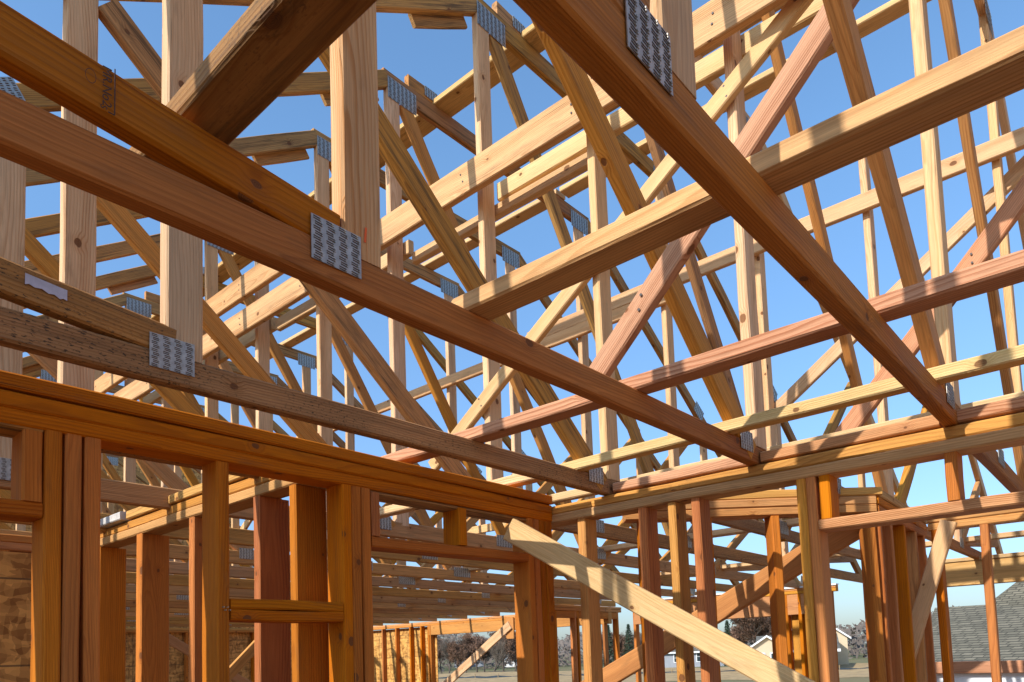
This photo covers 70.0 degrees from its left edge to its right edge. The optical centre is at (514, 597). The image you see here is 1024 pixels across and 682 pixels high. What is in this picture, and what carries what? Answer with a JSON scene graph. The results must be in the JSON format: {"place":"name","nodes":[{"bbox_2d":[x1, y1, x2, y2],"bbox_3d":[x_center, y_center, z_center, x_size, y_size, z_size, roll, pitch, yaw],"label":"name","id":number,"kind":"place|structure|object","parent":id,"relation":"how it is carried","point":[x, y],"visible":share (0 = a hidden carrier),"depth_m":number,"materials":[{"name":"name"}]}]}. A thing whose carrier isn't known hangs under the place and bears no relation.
{"place":"outdoors","nodes":[
{"label":"outdoors","id":0,"kind":"place"},
{"bbox_2d":[169,634,250,681],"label":"wall brace","id":1,"kind":"object","parent":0,"point":[179,645],"depth_m":7.18,"materials":[{"name":"brown wood"}]},
{"bbox_2d":[229,641,253,680],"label":"wall brace","id":2,"kind":"object","parent":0,"point":[241,661],"depth_m":6.36,"materials":[{"name":"brown wood"}]},
{"bbox_2d":[0,0,1023,651],"label":"sky","id":3,"kind":"structure","parent":0,"point":[437,59],"materials":[{"name":"blue"}]},
{"bbox_2d":[438,644,868,681],"bbox_3d":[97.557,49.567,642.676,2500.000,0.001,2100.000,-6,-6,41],"label":"ground","id":4,"kind":"structure","parent":0,"point":[860,659],"depth_m":127.64,"materials":[{"name":"brown soil"}]},
{"bbox_2d":[437,638,448,673],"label":"bare tree","id":5,"kind":"object","parent":4,"relation":"on","point":[439,656],"visible":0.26,"depth_m":108.86,"materials":[{"name":"brown plant"}]},
{"bbox_2d":[437,633,465,673],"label":"bare tree","id":6,"kind":"object","parent":4,"relation":"on","point":[444,647],"visible":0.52,"depth_m":99.17,"materials":[{"name":"brown plant"}]},
{"bbox_2d":[445,640,469,666],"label":"bare tree","id":7,"kind":"object","parent":4,"relation":"on","point":[457,654],"visible":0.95,"depth_m":94.17,"materials":[{"name":"brown plant"}]},
{"bbox_2d":[458,636,474,672],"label":"bare tree","id":8,"kind":"object","parent":4,"relation":"on","point":[467,641],"visible":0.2,"depth_m":117.05,"materials":[{"name":"brown plant"}]},
{"bbox_2d":[454,661,483,667],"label":"house","id":9,"kind":"structure","parent":4,"relation":"on","point":[480,664],"depth_m":183.99,"materials":[{"name":"grey"}]},
{"bbox_2d":[461,633,488,671],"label":"bare tree","id":10,"kind":"object","parent":4,"relation":"on","point":[474,638],"visible":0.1,"depth_m":120.48,"materials":[{"name":"brown plant"}]},
{"bbox_2d":[468,636,497,671],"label":"bare tree","id":11,"kind":"object","parent":4,"relation":"on","point":[479,643],"visible":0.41,"depth_m":103.50,"materials":[{"name":"brown plant"}]},
{"bbox_2d":[489,639,511,671],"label":"bare tree","id":12,"kind":"object","parent":4,"relation":"on","point":[499,652],"visible":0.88,"depth_m":91.60,"materials":[{"name":"brown plant"}]},
{"bbox_2d":[487,632,516,671],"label":"bare tree","id":13,"kind":"object","parent":4,"relation":"on","point":[509,650],"visible":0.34,"depth_m":108.26,"materials":[{"name":"brown plant"}]},
{"bbox_2d":[505,658,516,666],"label":"house","id":14,"kind":"structure","parent":4,"relation":"on","point":[509,665],"depth_m":164.31,"materials":[{"name":"grey"}]},
{"bbox_2d":[509,632,516,671],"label":"bare tree","id":15,"kind":"object","parent":4,"relation":"on","point":[514,653],"visible":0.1,"depth_m":117.20,"materials":[{"name":"brown plant"}]},
{"bbox_2d":[601,632,613,662],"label":"bare tree","id":16,"kind":"object","parent":4,"relation":"on","point":[609,648],"visible":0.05,"depth_m":104.26,"materials":[{"name":"brown plant"}]},
{"bbox_2d":[602,624,613,667],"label":"conifer tree","id":17,"kind":"object","parent":4,"relation":"on","point":[610,645],"visible":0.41,"depth_m":89.00,"materials":[{"name":"green plant"}]},
{"bbox_2d":[609,634,633,656],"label":"bare tree","id":18,"kind":"object","parent":4,"relation":"on","point":[622,640],"visible":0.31,"depth_m":96.47,"materials":[{"name":"brown plant"}]},
{"bbox_2d":[622,624,633,653],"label":"conifer tree","id":19,"kind":"object","parent":4,"relation":"on","point":[629,642],"visible":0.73,"depth_m":89.66,"materials":[{"name":"green plant"}]},
{"bbox_2d":[438,663,868,681],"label":"soil bank","id":20,"kind":"structure","parent":4,"relation":"on","point":[565,676],"depth_m":69.72,"materials":[{"name":"brown soil"}]},
{"bbox_2d":[438,665,868,678],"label":"silt fence","id":21,"kind":"object","parent":4,"relation":"on","point":[496,676],"visible":0.12,"depth_m":76.32,"materials":[{"name":"fabric"}]},
{"bbox_2d":[664,647,723,667],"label":"house","id":22,"kind":"structure","parent":4,"relation":"on","point":[670,659],"depth_m":109.03,"materials":[{"name":"grey"}]},
{"bbox_2d":[696,653,699,661],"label":"window","id":23,"kind":"structure","parent":22,"relation":"in","point":[697,654],"depth_m":108.26,"materials":[{"name":"white glass"}]},
{"bbox_2d":[437,605,953,671],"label":"distant wood","id":24,"kind":"object","parent":4,"relation":"on","point":[855,642],"visible":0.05,"depth_m":148.80,"materials":[{"name":"brown wood"}]},
{"bbox_2d":[720,620,731,665],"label":"conifer tree","id":25,"kind":"object","parent":4,"relation":"on","point":[726,627],"visible":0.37,"depth_m":88.14,"materials":[{"name":"green plant"}]},
{"bbox_2d":[730,623,752,643],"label":"bare tree","id":26,"kind":"object","parent":4,"relation":"on","point":[734,635],"visible":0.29,"depth_m":103.88,"materials":[{"name":"brown plant"}]},
{"bbox_2d":[729,617,771,644],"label":"bare tree","id":27,"kind":"object","parent":4,"relation":"on","point":[757,626],"visible":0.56,"depth_m":82.32,"materials":[{"name":"brown plant"}]},
{"bbox_2d":[750,635,772,658],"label":"house","id":28,"kind":"structure","parent":4,"relation":"on","point":[763,645],"depth_m":67.00,"materials":[{"name":"beige paint"}]},
{"bbox_2d":[756,633,840,656],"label":"house","id":29,"kind":"structure","parent":4,"relation":"on","point":[758,638],"depth_m":68.38,"materials":[{"name":"beige"}]},
{"bbox_2d":[836,628,850,664],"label":"house","id":30,"kind":"structure","parent":4,"relation":"on","point":[843,638],"depth_m":71.05,"materials":[{"name":"beige paint"}]},
{"bbox_2d":[932,582,1023,661],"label":"house","id":31,"kind":"structure","parent":0,"point":[969,633],"depth_m":15.90,"materials":[{"name":"grey"}]},
{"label":"floor","id":32,"kind":"structure","parent":0,"visible":0},
{"bbox_2d":[0,534,31,681],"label":"wall frame","id":33,"kind":"object","parent":32,"relation":"on","point":[15,598],"visible":0.67,"depth_m":3.41,"materials":[{"name":"brown wood"}]},
{"bbox_2d":[6,456,328,681],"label":"wall frame","id":34,"kind":"object","parent":32,"relation":"on","point":[241,639],"visible":0.15,"depth_m":12.38,"materials":[{"name":"brown wood"}]},
{"bbox_2d":[100,475,328,681],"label":"wall frame","id":35,"kind":"object","parent":32,"relation":"on","point":[297,558],"visible":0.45,"depth_m":2.72,"materials":[{"name":"brown wood"}]},
{"bbox_2d":[0,370,557,681],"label":"wall frame","id":36,"kind":"object","parent":32,"relation":"on","point":[61,435],"visible":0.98,"depth_m":2.02,"materials":[{"name":"brown wood"}]},
{"bbox_2d":[373,607,611,681],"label":"wall frame","id":37,"kind":"object","parent":32,"relation":"on","point":[408,652],"visible":0.58,"depth_m":13.29,"materials":[{"name":"brown wood"}]},
{"bbox_2d":[443,621,511,681],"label":"wall brace","id":38,"kind":"object","parent":37,"relation":"attached to","point":[483,649],"depth_m":12.12,"materials":[{"name":"brown wood"}]},
{"bbox_2d":[555,604,620,681],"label":"wall frame","id":39,"kind":"object","parent":32,"relation":"on","point":[572,613],"visible":0.56,"depth_m":9.95,"materials":[{"name":"brown wood"}]},
{"bbox_2d":[633,583,839,681],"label":"wall frame","id":40,"kind":"object","parent":32,"relation":"on","point":[796,628],"visible":0.29,"depth_m":8.26,"materials":[{"name":"brown wood"}]},
{"bbox_2d":[622,487,886,681],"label":"wall frame","id":41,"kind":"object","parent":32,"relation":"on","point":[771,508],"visible":0.47,"depth_m":3.21,"materials":[{"name":"brown wood"}]},
{"bbox_2d":[551,412,1023,681],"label":"wall frame","id":42,"kind":"object","parent":32,"relation":"on","point":[812,478],"visible":0.9,"depth_m":2.45,"materials":[{"name":"brown wood"}]},
{"bbox_2d":[503,518,814,681],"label":"wall brace","id":43,"kind":"object","parent":42,"relation":"attached to","point":[753,664],"depth_m":2.58,"materials":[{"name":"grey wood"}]},
{"bbox_2d":[613,458,749,492],"bbox_3d":[0.639,-0.466,2.800,0.571,0.040,0.088,-6,-6,41],"label":"blocking","id":44,"kind":"object","parent":42,"relation":"on","point":[694,471],"visible":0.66,"depth_m":2.77,"materials":[{"name":"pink wood"}]},
{"bbox_2d":[760,415,944,463],"bbox_3d":[1.093,-0.511,2.407,0.550,0.039,0.087,-6,-6,41],"label":"blocking","id":45,"kind":"object","parent":42,"relation":"on","point":[914,426],"visible":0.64,"depth_m":2.36,"materials":[{"name":"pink wood"}]},
{"bbox_2d":[957,396,1023,424],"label":"blocking","id":46,"kind":"object","parent":42,"relation":"on","point":[991,410],"visible":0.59,"depth_m":2.11,"materials":[{"name":"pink wood"}]},
{"bbox_2d":[859,490,936,681],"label":"wall frame","id":47,"kind":"object","parent":32,"relation":"on","point":[902,557],"visible":0.56,"depth_m":3.57,"materials":[{"name":"brown wood"}]},
{"bbox_2d":[581,529,858,681],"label":"wall brace","id":48,"kind":"object","parent":47,"relation":"attached to","point":[743,594],"depth_m":3.74,"materials":[{"name":"brown wood"}]},
{"bbox_2d":[912,519,956,658],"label":"wall brace","id":49,"kind":"object","parent":47,"relation":"attached to","point":[935,563],"depth_m":3.73,"materials":[{"name":"beige wood"}]},
{"bbox_2d":[927,508,1023,681],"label":"wall frame","id":50,"kind":"object","parent":32,"relation":"on","point":[984,522],"visible":0.84,"depth_m":3.65,"materials":[{"name":"brown wood"}]},
{"bbox_2d":[935,552,1023,681],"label":"wall frame","id":51,"kind":"object","parent":32,"relation":"on","point":[968,571],"visible":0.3,"depth_m":5.81,"materials":[{"name":"brown wood"}]},
{"bbox_3d":[-5.063,0.842,1.257,15.400,2.427,0.107,-6,-6,41],"label":"wall frame","id":52,"kind":"object","parent":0,"visible":0},
{"bbox_2d":[105,454,328,627],"bbox_3d":[-6.749,-0.907,10.227,0.065,2.772,11.080,-6,-6,41],"label":"roof truss","id":53,"kind":"object","parent":52,"relation":"on","point":[115,460],"visible":0.16,"depth_m":11.19,"materials":[{"name":"brown wood"}]},
{"bbox_2d":[16,465,436,620],"bbox_3d":[-5.065,-1.080,8.768,0.065,2.772,11.080,-6,-6,41],"label":"roof truss","id":54,"kind":"object","parent":52,"relation":"on","point":[105,509],"visible":0.07,"depth_m":9.52,"materials":[{"name":"brown wood"}]},
{"bbox_2d":[24,369,466,618],"bbox_3d":[-4.503,-1.137,8.281,0.065,2.772,11.080,-6,-6,41],"label":"roof truss","id":55,"kind":"object","parent":52,"relation":"on","point":[44,374],"visible":0.15,"depth_m":8.64,"materials":[{"name":"brown wood"}]},
{"bbox_2d":[126,483,382,625],"bbox_3d":[-6.188,-0.965,9.741,0.065,2.772,11.080,-6,-6,41],"label":"roof truss","id":56,"kind":"object","parent":52,"relation":"on","point":[235,623],"visible":0.01,"depth_m":11.53,"materials":[{"name":"brown wood"}]},
{"bbox_2d":[0,291,514,607],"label":"roof truss","id":57,"kind":"object","parent":52,"relation":"on","point":[148,305],"visible":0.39,"depth_m":7.30,"materials":[{"name":"brown wood"}]},
{"bbox_2d":[478,530,1023,592],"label":"flat brace","id":58,"kind":"object","parent":57,"relation":"attached to","point":[998,536],"visible":0.06,"depth_m":5.41,"materials":[{"name":"brown wood"}]},
{"bbox_2d":[0,360,514,612],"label":"roof truss","id":59,"kind":"object","parent":52,"relation":"on","point":[190,476],"visible":0.1,"depth_m":8.76,"materials":[{"name":"brown wood"}]},
{"bbox_2d":[22,356,499,615],"bbox_3d":[-3.942,-1.195,7.795,0.065,2.772,11.080,-6,-6,41],"label":"roof truss","id":60,"kind":"object","parent":52,"relation":"on","point":[30,364],"visible":0.02,"depth_m":8.59,"materials":[{"name":"brown wood"}]},
{"bbox_2d":[229,436,297,549],"bbox_3d":[-3.024,-0.945,8.414,0.039,0.093,3.162,3,-41,-49],"label":"diagonal brace","id":61,"kind":"object","parent":60,"relation":"attached to","point":[246,524],"visible":0.04,"depth_m":8.46,"materials":[{"name":"beige wood"}]},
{"bbox_2d":[150,23,544,321],"bbox_3d":[-2.216,-2.727,5.897,7.380,0.039,0.155,-6,-6,41],"label":"purlin","id":62,"kind":"object","parent":60,"relation":"on","point":[455,98],"visible":0.12,"depth_m":4.26,"materials":[{"name":"beige wood"}]},
{"bbox_2d":[126,469,408,623],"bbox_3d":[-5.626,-1.022,9.254,0.065,2.772,11.080,-6,-6,41],"label":"roof truss","id":63,"kind":"object","parent":52,"relation":"on","point":[187,618],"visible":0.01,"depth_m":10.55,"materials":[{"name":"brown wood"}]},
{"bbox_2d":[23,265,615,606],"bbox_3d":[-2.270,-1.365,6.345,0.065,2.772,11.080,-6,-6,41],"label":"roof truss","id":64,"kind":"object","parent":52,"relation":"on","point":[122,281],"visible":0.12,"depth_m":6.83,"materials":[{"name":"brown wood"}]},
{"bbox_2d":[24,233,618,599],"bbox_3d":[-1.727,-1.422,5.875,0.065,2.772,11.080,-6,-6,41],"label":"roof truss","id":65,"kind":"object","parent":52,"relation":"on","point":[111,251],"visible":0.14,"depth_m":5.70,"materials":[{"name":"brown wood"}]},
{"bbox_2d":[0,208,696,596],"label":"roof truss","id":66,"kind":"object","parent":52,"relation":"on","point":[166,474],"visible":0.33,"depth_m":5.42,"materials":[{"name":"brown wood"}]},
{"bbox_2d":[94,263,283,392],"bbox_3d":[-2.760,-1.923,5.633,3.980,0.154,0.042,-6,-6,41],"label":"lateral brace","id":67,"kind":"object","parent":66,"relation":"attached to","point":[248,284],"visible":0.33,"depth_m":4.82,"materials":[{"name":"grey wood"}]},
{"bbox_2d":[143,317,276,403],"bbox_3d":[-2.389,-1.756,5.590,2.070,0.088,0.042,-6,-6,41],"label":"lateral brace","id":68,"kind":"object","parent":66,"relation":"attached to","point":[246,340],"visible":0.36,"depth_m":5.17,"materials":[{"name":"grey"}]},
{"bbox_2d":[0,128,738,591],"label":"roof truss","id":69,"kind":"object","parent":52,"relation":"on","point":[276,148],"visible":0.31,"depth_m":4.44,"materials":[{"name":"beige wood"}]},
{"bbox_2d":[276,240,413,331],"bbox_3d":[-1.073,-1.870,4.450,1.340,0.085,0.042,-6,-6,41],"label":"lateral brace","id":70,"kind":"object","parent":69,"relation":"attached to","point":[296,314],"visible":0.5,"depth_m":4.66,"materials":[{"name":"grey wood"}]},
{"bbox_2d":[0,67,802,587],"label":"roof truss","id":71,"kind":"object","parent":52,"relation":"on","point":[408,97],"visible":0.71,"depth_m":3.89,"materials":[{"name":"beige wood"}]},
{"bbox_2d":[254,189,564,358],"bbox_3d":[-1.585,-2.674,6.856,5.070,0.040,0.116,-6,-6,41],"label":"purlin","id":72,"kind":"object","parent":71,"relation":"on","point":[521,215],"visible":0.32,"depth_m":5.78,"materials":[{"name":"beige wood"}]},
{"bbox_2d":[57,0,862,582],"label":"roof truss","id":73,"kind":"object","parent":52,"relation":"on","point":[497,26],"visible":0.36,"depth_m":3.43,"materials":[{"name":"brown wood"}]},
{"bbox_2d":[380,474,541,518],"bbox_3d":[-0.311,-0.451,3.305,1.285,0.040,0.069,-6,-6,41],"label":"flat brace","id":74,"kind":"object","parent":73,"relation":"attached to","point":[515,480],"visible":0.22,"depth_m":3.05,"materials":[{"name":"brown wood"}]},
{"bbox_2d":[412,152,587,264],"bbox_3d":[-0.105,-1.889,3.605,1.175,0.065,0.040,-6,-6,41],"label":"lateral brace","id":75,"kind":"object","parent":73,"relation":"attached to","point":[567,172],"visible":0.78,"depth_m":3.47,"materials":[{"name":"grey wood"}]},
{"bbox_2d":[333,297,666,431],"bbox_3d":[-0.535,-1.809,6.105,4.100,0.091,0.046,-6,-6,41],"label":"lateral brace","id":76,"kind":"object","parent":73,"relation":"attached to","point":[564,336],"visible":0.42,"depth_m":5.84,"materials":[{"name":"brown wood"}]},
{"bbox_2d":[428,0,813,469],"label":"diagonal brace","id":77,"kind":"object","parent":73,"relation":"attached to","point":[769,40],"visible":0.56,"depth_m":2.79,"materials":[{"name":"grey wood"}]},
{"bbox_2d":[0,0,927,559],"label":"roof truss","id":78,"kind":"object","parent":52,"relation":"on","point":[166,350],"visible":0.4,"depth_m":1.81,"materials":[{"name":"brown wood"}]},
{"bbox_2d":[113,0,787,400],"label":"lateral brace","id":79,"kind":"object","parent":78,"relation":"attached to","point":[715,22],"visible":0.47,"depth_m":3.28,"materials":[{"name":"grey wood"}]},
{"bbox_2d":[419,523,505,541],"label":"lateral brace","id":80,"kind":"object","parent":78,"relation":"attached to","point":[484,528],"visible":0.09,"depth_m":8.34,"materials":[{"name":"brown wood"}]},
{"bbox_2d":[395,516,841,578],"bbox_3d":[-1.080,-0.171,6.813,8.500,0.042,0.092,-6,-6,41],"label":"flat brace","id":81,"kind":"object","parent":78,"relation":"attached to","point":[794,522],"visible":0.11,"depth_m":4.74,"materials":[{"name":"brown wood"}]},
{"bbox_2d":[560,0,931,197],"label":"purlin","id":82,"kind":"object","parent":78,"relation":"on","point":[880,17],"visible":0.38,"depth_m":4.14,"materials":[{"name":"beige wood"}]},
{"bbox_2d":[0,1,1003,558],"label":"roof truss","id":83,"kind":"object","parent":52,"relation":"on","point":[206,185],"visible":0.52,"depth_m":1.27,"materials":[{"name":"brown wood"}]},
{"bbox_2d":[129,0,376,166],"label":"flat brace","id":84,"kind":"object","parent":83,"relation":"on","point":[262,56],"visible":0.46,"depth_m":0.98,"materials":[{"name":"brown wood"}]},
{"bbox_2d":[721,156,1023,456],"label":"diagonal brace","id":85,"kind":"object","parent":83,"relation":"attached to","point":[960,229],"visible":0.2,"depth_m":3.90,"materials":[{"name":"grey wood"}]},
{"bbox_2d":[835,175,1023,431],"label":"diagonal brace","id":86,"kind":"object","parent":83,"relation":"attached to","point":[997,228],"visible":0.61,"depth_m":2.77,"materials":[{"name":"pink wood"}]},
{"bbox_2d":[513,0,1023,492],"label":"roof truss","id":87,"kind":"object","parent":52,"relation":"on","point":[633,60],"visible":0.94,"depth_m":1.34,"materials":[{"name":"brown wood"}]},
{"bbox_2d":[518,2,786,166],"bbox_3d":[1.297,-3.019,3.690,3.600,0.041,0.148,-6,-6,41],"label":"purlin","id":88,"kind":"object","parent":87,"relation":"on","point":[780,7],"visible":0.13,"depth_m":3.96,"materials":[{"name":"beige wood"}]},
{"bbox_2d":[497,0,822,201],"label":"lateral brace","id":89,"kind":"object","parent":87,"relation":"attached to","point":[709,68],"visible":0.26,"depth_m":3.12,"materials":[{"name":"grey wood"}]},
{"bbox_2d":[381,249,1023,463],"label":"flat brace","id":90,"kind":"object","parent":87,"relation":"on","point":[1007,270],"visible":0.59,"depth_m":1.73,"materials":[{"name":"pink wood"}]},
{"bbox_2d":[589,0,859,376],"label":"diagonal brace","id":91,"kind":"object","parent":87,"relation":"attached to","point":[800,65],"visible":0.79,"depth_m":1.86,"materials":[{"name":"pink wood"}]},
{"bbox_2d":[451,25,1023,320],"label":"flat brace","id":92,"kind":"object","parent":87,"relation":"attached to","point":[989,72],"visible":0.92,"depth_m":1.07,"materials":[{"name":"beige wood"}]},
{"bbox_2d":[527,127,1023,336],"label":"lateral brace","id":93,"kind":"object","parent":87,"relation":"attached to","point":[1004,145],"visible":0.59,"depth_m":4.00,"materials":[{"name":"brown wood"}]},
{"bbox_2d":[559,344,1023,471],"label":"flat brace","id":94,"kind":"object","parent":87,"relation":"on","point":[1011,357],"visible":0.82,"depth_m":2.19,"materials":[{"name":"beige wood"}]},
{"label":"roof truss","id":95,"kind":"object","parent":52,"relation":"on","visible":0},
{"bbox_2d":[550,391,1023,504],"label":"flat brace","id":96,"kind":"object","parent":95,"relation":"attached to","point":[569,495],"visible":0.26,"depth_m":2.64,"materials":[{"name":"beige wood"}]}
]}

